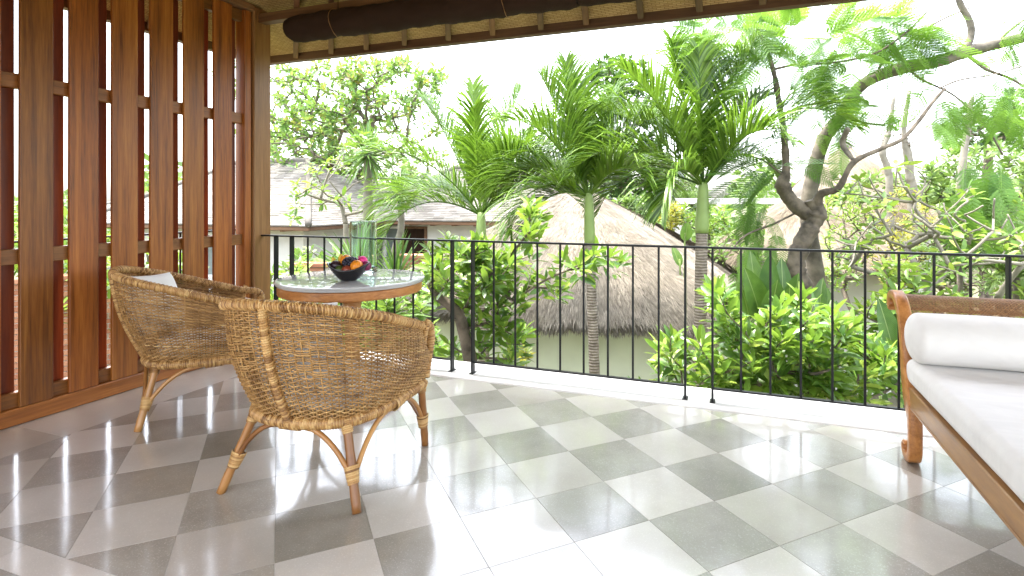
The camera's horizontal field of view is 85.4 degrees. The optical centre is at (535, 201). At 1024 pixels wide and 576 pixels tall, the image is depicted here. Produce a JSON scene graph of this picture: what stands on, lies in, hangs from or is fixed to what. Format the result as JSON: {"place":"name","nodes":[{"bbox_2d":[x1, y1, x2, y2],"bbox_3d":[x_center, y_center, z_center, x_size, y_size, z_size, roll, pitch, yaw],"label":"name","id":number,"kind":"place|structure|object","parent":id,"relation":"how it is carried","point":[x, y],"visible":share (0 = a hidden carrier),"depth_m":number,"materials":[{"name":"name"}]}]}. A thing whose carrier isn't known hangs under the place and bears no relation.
{"place":"outdoors","nodes":[
{"label":"outdoors","id":0,"kind":"place"},
{"bbox_2d":[14,204,1022,406],"bbox_3d":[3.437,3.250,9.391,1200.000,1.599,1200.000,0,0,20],"label":"ground","id":1,"kind":"structure","parent":0,"point":[893,400],"depth_m":24.85,"materials":[{"name":"soil"}]},
{"bbox_2d":[14,274,109,390],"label":"brick wall","id":2,"kind":"structure","parent":1,"relation":"on","point":[65,332],"depth_m":7.04,"materials":[{"name":"brick"}]},
{"bbox_2d":[14,207,181,323],"bbox_3d":[-6.079,1.280,7.409,4.072,2.558,1.748,0,0,0],"label":"garden tree","id":3,"kind":"object","parent":1,"relation":"on","point":[66,235],"visible":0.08,"depth_m":7.17,"materials":[{"name":"green plant"}]},
{"bbox_2d":[107,157,385,292],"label":"house","id":4,"kind":"structure","parent":1,"relation":"on","point":[314,221],"depth_m":13.99,"materials":[{"name":"grey paint"}]},
{"bbox_2d":[208,232,211,277],"bbox_3d":[-8.381,1.365,14.106,1.040,1.140,0.070,0,0,17],"label":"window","id":5,"kind":"structure","parent":4,"relation":"in","point":[209,233],"depth_m":14.06,"materials":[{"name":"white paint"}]},
{"bbox_2d":[107,175,388,206],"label":"house","id":6,"kind":"structure","parent":1,"relation":"on","point":[355,180],"depth_m":20.30,"materials":[{"name":"grey"}]},
{"bbox_2d":[270,252,343,320],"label":"bush","id":7,"kind":"object","parent":1,"relation":"on","point":[298,269],"visible":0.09,"depth_m":6.27,"materials":[{"name":"green plant"}]},
{"bbox_2d":[294,262,329,271],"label":"brick wall","id":8,"kind":"structure","parent":1,"relation":"on","point":[315,266],"depth_m":9.00,"materials":[{"name":"brick"}]},
{"bbox_2d":[279,244,345,275],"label":"garden tree","id":9,"kind":"object","parent":1,"relation":"on","point":[298,251],"visible":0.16,"depth_m":10.62,"materials":[{"name":"green plant"}]},
{"bbox_2d":[208,53,452,190],"bbox_3d":[-6.419,-1.328,17.051,8.093,7.780,4.696,0,0,1],"label":"almond tree","id":10,"kind":"object","parent":1,"relation":"on","point":[354,79],"visible":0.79,"depth_m":16.02,"materials":[{"name":"green plant"}]},
{"bbox_2d":[283,128,402,254],"bbox_3d":[-3.417,0.885,9.836,1.944,4.351,2.419,0,0,-22],"label":"frangipani tree","id":11,"kind":"object","parent":1,"relation":"on","point":[335,200],"visible":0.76,"depth_m":9.74,"materials":[{"name":"green plant"}]},
{"bbox_2d":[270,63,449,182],"bbox_3d":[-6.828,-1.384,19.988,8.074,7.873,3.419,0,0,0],"label":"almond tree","id":12,"kind":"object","parent":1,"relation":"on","point":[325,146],"visible":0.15,"depth_m":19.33,"materials":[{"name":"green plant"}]},
{"bbox_2d":[333,119,405,335],"bbox_3d":[-2.843,0.972,9.324,1.263,4.792,1.283,0,0,-27],"label":"dracaena","id":13,"kind":"object","parent":1,"relation":"on","point":[368,160],"visible":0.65,"depth_m":9.23,"materials":[{"name":"green plant"}]},
{"bbox_2d":[310,220,442,343],"bbox_3d":[-2.117,2.075,7.367,1.953,3.697,1.359,0,0,-8],"label":"yucca","id":14,"kind":"object","parent":1,"relation":"on","point":[399,258],"visible":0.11,"depth_m":7.38,"materials":[{"name":"green plant"}]},
{"bbox_2d":[343,292,439,347],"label":"bush","id":15,"kind":"object","parent":1,"relation":"on","point":[418,307],"visible":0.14,"depth_m":6.55,"materials":[{"name":"green plant"}]},
{"bbox_2d":[361,295,436,349],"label":"yucca","id":16,"kind":"object","parent":1,"relation":"on","point":[391,310],"visible":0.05,"depth_m":6.50,"materials":[{"name":"green plant"}]},
{"bbox_2d":[372,165,426,257],"bbox_3d":[-2.369,1.379,9.586,1.026,4.186,1.038,0,0,20],"label":"dracaena","id":17,"kind":"object","parent":1,"relation":"on","point":[401,224],"visible":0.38,"depth_m":9.55,"materials":[{"name":"green plant"}]},
{"bbox_2d":[401,254,425,269],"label":"brick wall","id":18,"kind":"structure","parent":1,"relation":"on","point":[418,256],"depth_m":10.50,"materials":[{"name":"brick"}]},
{"bbox_2d":[406,229,458,345],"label":"bush","id":19,"kind":"object","parent":1,"relation":"on","point":[442,244],"visible":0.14,"depth_m":8.59,"materials":[{"name":"green plant"}]},
{"bbox_2d":[405,329,476,359],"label":"bush","id":20,"kind":"object","parent":1,"relation":"on","point":[440,344],"visible":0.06,"depth_m":5.76,"materials":[{"name":"green plant"}]},
{"bbox_2d":[378,165,558,268],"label":"house","id":21,"kind":"structure","parent":1,"relation":"on","point":[430,220],"depth_m":15.32,"materials":[{"name":"grey"}]},
{"bbox_2d":[384,226,401,263],"bbox_3d":[-4.075,1.259,15.819,0.540,1.090,0.070,0,0,14],"label":"window","id":22,"kind":"structure","parent":21,"relation":"in","point":[392,232],"depth_m":15.83,"materials":[{"name":"white paint"}]},
{"bbox_2d":[402,226,426,253],"bbox_3d":[-3.430,1.234,15.657,0.770,1.040,0.070,0,0,14],"label":"window","id":23,"kind":"structure","parent":21,"relation":"in","point":[417,232],"depth_m":15.63,"materials":[{"name":"brown wood"}]},
{"bbox_2d":[353,74,599,361],"bbox_3d":[-0.736,1.046,8.269,3.986,5.951,2.523,0,0,12],"label":"palm tree","id":24,"kind":"object","parent":1,"relation":"on","point":[475,145],"visible":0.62,"depth_m":7.96,"materials":[{"name":"green plant"}]},
{"bbox_2d":[14,149,1023,279],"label":"trees","id":25,"kind":"object","parent":1,"relation":"on","point":[730,213],"visible":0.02,"depth_m":34.42,"materials":[{"name":"green plant"}]},
{"bbox_2d":[503,344,535,365],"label":"bush","id":26,"kind":"object","parent":1,"relation":"on","point":[524,358],"visible":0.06,"depth_m":6.47,"materials":[{"name":"green plant"}]},
{"bbox_2d":[410,193,635,365],"bbox_3d":[-0.108,1.965,4.851,2.056,4.073,1.076,0,0,1],"label":"shrub","id":27,"kind":"object","parent":1,"relation":"on","point":[530,229],"visible":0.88,"depth_m":4.67,"materials":[{"name":"green plant"}]},
{"bbox_2d":[398,183,756,382],"bbox_3d":[0.877,1.863,11.296,7.077,4.475,7.072,0,0,20],"label":"thatched hut","id":28,"kind":"object","parent":1,"relation":"on","point":[615,223],"visible":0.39,"depth_m":8.40,"materials":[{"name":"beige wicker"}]},
{"bbox_2d":[468,47,691,373],"bbox_3d":[0.603,0.998,7.325,2.978,6.121,2.550,0,0,20],"label":"palm tree","id":29,"kind":"object","parent":1,"relation":"on","point":[569,125],"visible":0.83,"depth_m":7.07,"materials":[{"name":"green plant"}]},
{"bbox_2d":[514,52,672,206],"bbox_3d":[1.986,-0.508,17.476,5.710,9.064,4.049,0,0,-2],"label":"mango tree","id":30,"kind":"object","parent":1,"relation":"on","point":[618,190],"visible":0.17,"depth_m":16.71,"materials":[{"name":"plant"}]},
{"bbox_2d":[612,192,670,219],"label":"bush","id":31,"kind":"object","parent":1,"relation":"on","point":[627,200],"visible":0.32,"depth_m":13.29,"materials":[{"name":"green plant"}]},
{"bbox_2d":[631,172,697,213],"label":"palm scrub","id":32,"kind":"object","parent":1,"relation":"on","point":[683,182],"visible":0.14,"depth_m":17.52,"materials":[{"name":"green plant"}]},
{"bbox_2d":[652,200,686,231],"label":"bush","id":33,"kind":"object","parent":1,"relation":"on","point":[672,222],"visible":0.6,"depth_m":11.88,"materials":[{"name":"yellow plant"}]},
{"bbox_2d":[672,222,692,275],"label":"paddle plant","id":34,"kind":"object","parent":1,"relation":"on","point":[686,232],"visible":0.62,"depth_m":8.41,"materials":[{"name":"green plant"}]},
{"bbox_2d":[674,183,721,218],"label":"fan palm","id":35,"kind":"object","parent":1,"relation":"on","point":[689,194],"visible":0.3,"depth_m":16.25,"materials":[{"name":"plant"}]},
{"bbox_2d":[677,201,735,251],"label":"bush","id":36,"kind":"object","parent":1,"relation":"on","point":[712,226],"visible":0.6,"depth_m":12.51,"materials":[{"name":"green plant"}]},
{"bbox_2d":[555,20,874,384],"bbox_3d":[2.176,0.904,7.038,3.694,6.318,2.856,0,0,20],"label":"palm tree","id":37,"kind":"object","parent":1,"relation":"on","point":[696,137],"visible":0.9,"depth_m":6.75,"materials":[{"name":"green plant"}]},
{"bbox_2d":[672,198,781,239],"bbox_3d":[5.652,1.965,15.586,3.900,4.070,2.600,0,0,20],"label":"canopy","id":38,"kind":"object","parent":1,"relation":"on","point":[732,201],"visible":0.09,"depth_m":14.47,"materials":[{"name":"white"}]},
{"bbox_2d":[708,228,770,272],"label":"bush","id":39,"kind":"object","parent":1,"relation":"on","point":[721,255],"visible":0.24,"depth_m":11.27,"materials":[{"name":"green plant"}]},
{"bbox_2d":[644,273,903,405],"bbox_3d":[2.095,2.309,4.579,2.452,3.501,1.273,0,0,-2],"label":"shrub","id":40,"kind":"object","parent":1,"relation":"on","point":[881,359],"visible":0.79,"depth_m":4.23,"materials":[{"name":"green plant"}]},
{"bbox_2d":[742,251,834,393],"bbox_3d":[2.784,2.312,6.224,1.175,3.482,0.636,0,0,-37],"label":"paddle plant","id":41,"kind":"object","parent":1,"relation":"on","point":[755,294],"visible":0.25,"depth_m":6.08,"materials":[{"name":"green plant"}]},
{"bbox_2d":[714,188,921,394],"bbox_3d":[6.194,1.897,13.003,4.787,4.405,3.873,0,0,20],"label":"thatched hut","id":42,"kind":"object","parent":1,"relation":"on","point":[789,227],"visible":0.21,"depth_m":11.81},
{"bbox_2d":[637,0,1023,396],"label":"flame tree","id":43,"kind":"object","parent":1,"relation":"on","point":[808,208],"visible":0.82,"depth_m":7.24,"materials":[{"name":"green plant"}]},
{"bbox_2d":[820,191,886,396],"bbox_3d":[5.202,1.907,9.126,1.014,4.234,2.142,0,0,30],"label":"bush","id":44,"kind":"object","parent":1,"relation":"on","point":[838,274],"visible":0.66,"depth_m":9.05,"materials":[{"name":"green plant"}]},
{"bbox_2d":[773,141,938,292],"bbox_3d":[9.476,1.133,16.997,5.073,5.935,5.059,0,0,20],"label":"thatched hut","id":45,"kind":"object","parent":1,"relation":"on","point":[865,164],"visible":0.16,"depth_m":15.84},
{"bbox_2d":[823,167,919,231],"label":"bush","id":46,"kind":"object","parent":1,"relation":"on","point":[874,179],"visible":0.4,"depth_m":13.93,"materials":[{"name":"green plant"}]},
{"bbox_2d":[872,297,902,407],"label":"banana plant","id":47,"kind":"object","parent":1,"relation":"on","point":[886,318],"visible":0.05,"depth_m":5.32,"materials":[{"name":"green plant"}]},
{"bbox_2d":[869,94,918,240],"bbox_3d":[7.632,0.895,11.998,0.913,6.346,0.924,0,0,20],"label":"bare tree","id":48,"kind":"object","parent":1,"relation":"on","point":[889,179],"visible":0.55,"depth_m":11.96,"materials":[{"name":"grey plant"}]},
{"bbox_2d":[863,184,936,289],"bbox_3d":[6.363,1.875,9.688,1.029,4.350,2.552,0,0,38],"label":"bush","id":49,"kind":"object","parent":1,"relation":"on","point":[895,237],"visible":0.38,"depth_m":9.42,"materials":[{"name":"green plant"}]},
{"bbox_2d":[893,91,923,293],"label":"bare tree","id":50,"kind":"object","parent":1,"relation":"on","point":[910,179],"visible":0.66,"depth_m":11.94,"materials":[{"name":"grey plant"}]},
{"bbox_2d":[845,249,982,407],"bbox_3d":[4.178,2.261,5.888,1.924,3.568,1.061,0,0,0],"label":"bush","id":51,"kind":"object","parent":1,"relation":"on","point":[906,276],"visible":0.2,"depth_m":5.82,"materials":[{"name":"green plant"}]},
{"bbox_2d":[822,155,1023,313],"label":"frangipani tree","id":52,"kind":"object","parent":1,"relation":"on","point":[907,246],"visible":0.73,"depth_m":6.37,"materials":[{"name":"green plant"}]},
{"bbox_2d":[900,233,1013,296],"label":"fan palm","id":53,"kind":"object","parent":1,"relation":"on","point":[960,268],"visible":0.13,"depth_m":8.16,"materials":[{"name":"plant"}]},
{"bbox_2d":[916,217,1001,307],"bbox_3d":[7.093,2.050,9.408,1.350,4.000,2.800,0,0,42],"label":"bush","id":54,"kind":"object","parent":1,"relation":"on","point":[953,281],"visible":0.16,"depth_m":9.23,"materials":[{"name":"green plant"}]},
{"bbox_2d":[895,139,1023,299],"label":"tree","id":55,"kind":"object","parent":1,"relation":"on","point":[935,176],"visible":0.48,"depth_m":12.65,"materials":[{"name":"green plant"}]},
{"bbox_2d":[953,89,986,287],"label":"bare tree","id":56,"kind":"object","parent":1,"relation":"on","point":[963,157],"visible":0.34,"depth_m":11.95,"materials":[{"name":"grey plant"}]},
{"bbox_2d":[935,198,1023,316],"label":"frangipani tree","id":57,"kind":"object","parent":1,"relation":"on","point":[1017,237],"visible":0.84,"depth_m":5.69,"materials":[{"name":"green plant"}]},
{"bbox_2d":[938,85,1023,315],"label":"dark tree","id":58,"kind":"object","parent":1,"relation":"on","point":[1001,135],"visible":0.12,"depth_m":15.63,"materials":[{"name":"green plant"}]},
{"bbox_2d":[972,245,1023,316],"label":"fan palm","id":59,"kind":"object","parent":1,"relation":"on","point":[988,289],"visible":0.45,"depth_m":7.49,"materials":[{"name":"green plant"}]},
{"bbox_2d":[978,187,1022,298],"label":"bush","id":60,"kind":"object","parent":1,"relation":"on","point":[998,269],"visible":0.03,"depth_m":8.58,"materials":[{"name":"green plant"}]},
{"bbox_2d":[14,0,1023,202],"label":"sky","id":61,"kind":"structure","parent":0,"point":[503,61],"materials":[{"name":"white"}]},
{"bbox_2d":[1001,197,1023,305],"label":"bush","id":62,"kind":"object","parent":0,"point":[1020,287],"visible":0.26,"depth_m":7.17,"materials":[{"name":"green plant"}]},
{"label":"veranda wall","id":63,"kind":"structure","parent":0,"visible":0},
{"bbox_2d":[0,362,1023,575],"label":"floor","id":64,"kind":"structure","parent":63,"relation":"on","point":[492,479],"depth_m":2.26,"materials":[{"name":"tile"}]},
{"bbox_2d":[0,0,253,429],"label":"slatted screen","id":65,"kind":"object","parent":64,"relation":"on","point":[41,253],"visible":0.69,"depth_m":3.42,"materials":[{"name":"brown wood"}]},
{"bbox_2d":[108,266,264,431],"bbox_3d":[-2.019,0.788,3.281,0.819,0.837,0.746,0,0,-32],"label":"wicker armchair","id":66,"kind":"object","parent":64,"relation":"on","point":[195,309],"visible":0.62,"depth_m":2.98,"materials":[{"name":"wicker"}]},
{"bbox_2d":[157,324,225,356],"bbox_3d":[-1.951,0.822,3.324,0.536,0.084,0.524,0,0,-32],"label":"seat cushion","id":67,"kind":"object","parent":66,"relation":"on","point":[189,343],"visible":0.1,"depth_m":3.11,"materials":[{"name":"white fabric"}]},
{"bbox_2d":[121,272,184,334],"bbox_3d":[-2.201,0.588,3.192,0.172,0.360,0.370,-22,-7,6],"label":"pillow","id":68,"kind":"object","parent":67,"relation":"on","point":[166,279],"visible":0.23,"depth_m":3.17,"materials":[{"name":"white fabric"}]},
{"bbox_2d":[216,298,435,514],"bbox_3d":[-0.929,0.788,2.455,0.746,0.837,0.819,0,0,14],"label":"wicker armchair","id":69,"kind":"object","parent":64,"relation":"on","point":[407,385],"visible":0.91,"depth_m":2.19,"materials":[{"name":"wicker"}]},
{"bbox_2d":[267,359,399,410],"bbox_3d":[-0.909,0.822,2.533,0.524,0.084,0.536,0,0,14],"label":"seat cushion","id":70,"kind":"object","parent":69,"relation":"on","point":[342,395],"visible":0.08,"depth_m":2.31,"materials":[{"name":"white fabric"}]},
{"bbox_2d":[249,298,351,396],"bbox_3d":[-0.974,0.600,2.275,0.430,0.420,0.172,0,14,14],"label":"pillow","id":71,"kind":"object","parent":70,"relation":"on","point":[309,363],"visible":0.14,"depth_m":2.20,"materials":[{"name":"white fabric"}]},
{"bbox_2d":[273,269,424,357],"bbox_3d":[-1.085,0.822,3.272,0.843,0.746,0.843,0,0,20],"label":"round table","id":72,"kind":"object","parent":64,"relation":"on","point":[328,286],"visible":0.74,"depth_m":3.02,"materials":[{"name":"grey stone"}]},
{"bbox_2d":[327,262,370,280],"bbox_3d":[-1.060,0.397,3.140,0.244,0.103,0.168,0,0,2],"label":"fruit bowl","id":73,"kind":"object","parent":72,"relation":"on","point":[352,274],"visible":0.88,"depth_m":3.09,"materials":[{"name":"black ceramic"}]},
{"bbox_2d":[330,260,341,268],"bbox_3d":[-1.133,0.364,3.140,0.062,0.062,0.062,0,0,20],"label":"mangosteen","id":74,"kind":"object","parent":73,"relation":"in","point":[334,264],"visible":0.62,"depth_m":3.12,"materials":[{"name":"purple food"}]},
{"bbox_2d":[340,255,350,263],"bbox_3d":[-1.086,0.339,3.169,0.070,0.071,0.070,-28,34,-34],"label":"orange","id":75,"kind":"object","parent":73,"relation":"in","point":[342,257],"visible":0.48,"depth_m":3.15,"materials":[{"name":"orange food"}]},
{"bbox_2d":[341,266,350,270],"bbox_3d":[-1.058,0.386,3.106,0.062,0.062,0.062,0,0,20],"label":"apple","id":76,"kind":"object","parent":73,"relation":"in","point":[344,268],"visible":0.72,"depth_m":3.08,"materials":[{"name":"red food"}]},
{"bbox_2d":[342,255,357,265],"bbox_3d":[-1.048,0.337,3.136,0.098,0.070,0.083,0,0,20],"label":"grape bunch","id":77,"kind":"object","parent":73,"relation":"in","point":[347,261],"visible":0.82,"depth_m":3.11,"materials":[{"name":"food"}]},
{"bbox_2d":[350,260,362,269],"bbox_3d":[-1.008,0.365,3.117,0.072,0.072,0.072,18,35,19],"label":"orange","id":78,"kind":"object","parent":73,"relation":"in","point":[355,264],"visible":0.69,"depth_m":3.09,"materials":[{"name":"orange food"}]},
{"bbox_2d":[358,256,367,261],"bbox_3d":[-0.991,0.347,3.170,0.064,0.074,0.075,0,0,-18],"label":"dragon fruit","id":79,"kind":"object","parent":73,"relation":"in","point":[362,258],"visible":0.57,"depth_m":3.15,"materials":[{"name":"pink food"}]},
{"bbox_2d":[362,261,371,270],"bbox_3d":[-0.964,0.369,3.146,0.060,0.056,0.060,0,0,20],"label":"plum","id":80,"kind":"object","parent":73,"relation":"in","point":[368,267],"visible":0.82,"depth_m":3.13,"materials":[{"name":"food"}]},
{"bbox_2d":[349,221,376,272],"bbox_3d":[-1.104,0.289,3.545,0.166,0.320,0.166,0,0,20],"label":"glass vase","id":81,"kind":"object","parent":72,"relation":"on","point":[362,238],"visible":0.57,"depth_m":3.48,"materials":[{"name":"white"}]},
{"bbox_2d":[360,352,933,437],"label":"kerb","id":82,"kind":"structure","parent":64,"relation":"on","point":[871,418],"depth_m":3.36,"materials":[{"name":"white paint"}]},
{"bbox_2d":[14,229,235,280],"bbox_3d":[-3.089,0.671,2.994,0.040,0.882,3.500,0,0,20],"label":"railing","id":83,"kind":"object","parent":82,"relation":"on","point":[179,233],"visible":0.06,"depth_m":4.15,"materials":[{"name":"black metal"}]},
{"bbox_2d":[251,7,269,299],"bbox_3d":[-2.283,-0.173,4.500,0.170,2.740,0.168,0,0,20],"label":"wooden post","id":84,"kind":"object","parent":82,"relation":"on","point":[260,150],"visible":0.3,"depth_m":4.45,"materials":[{"name":"brown wood"}]},
{"bbox_2d":[64,0,870,65],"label":"veranda roof","id":85,"kind":"structure","parent":84,"relation":"on","point":[284,49],"depth_m":4.24,"materials":[{"name":"brown wood"}]},
{"bbox_2d":[283,0,579,42],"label":"canvas blind","id":86,"kind":"object","parent":85,"relation":"hanging from","point":[393,16],"visible":0.99,"depth_m":3.76,"materials":[{"name":"fabric"}]},
{"bbox_2d":[577,0,636,6],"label":"canvas blind","id":87,"kind":"object","parent":85,"relation":"hanging from","point":[587,3],"visible":1,"depth_m":3.34,"materials":[{"name":"fabric"}]},
{"bbox_2d":[261,234,1023,410],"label":"railing","id":88,"kind":"object","parent":82,"relation":"on","point":[1008,276],"visible":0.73,"depth_m":3.38,"materials":[{"name":"black metal"}]},
{"bbox_2d":[886,290,1023,546],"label":"daybed","id":89,"kind":"object","parent":64,"relation":"on","point":[999,495],"visible":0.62,"depth_m":2.48,"materials":[{"name":"brown wood"}]},
{"bbox_2d":[907,359,1023,502],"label":"seat mattress","id":90,"kind":"object","parent":89,"relation":"on","point":[980,411],"visible":0.93,"depth_m":1.99,"materials":[{"name":"white fabric"}]},
{"bbox_2d":[904,313,1023,371],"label":"bolster","id":91,"kind":"object","parent":90,"relation":"on","point":[981,342],"visible":1,"depth_m":2.35,"materials":[{"name":"white fabric"}]}
]}

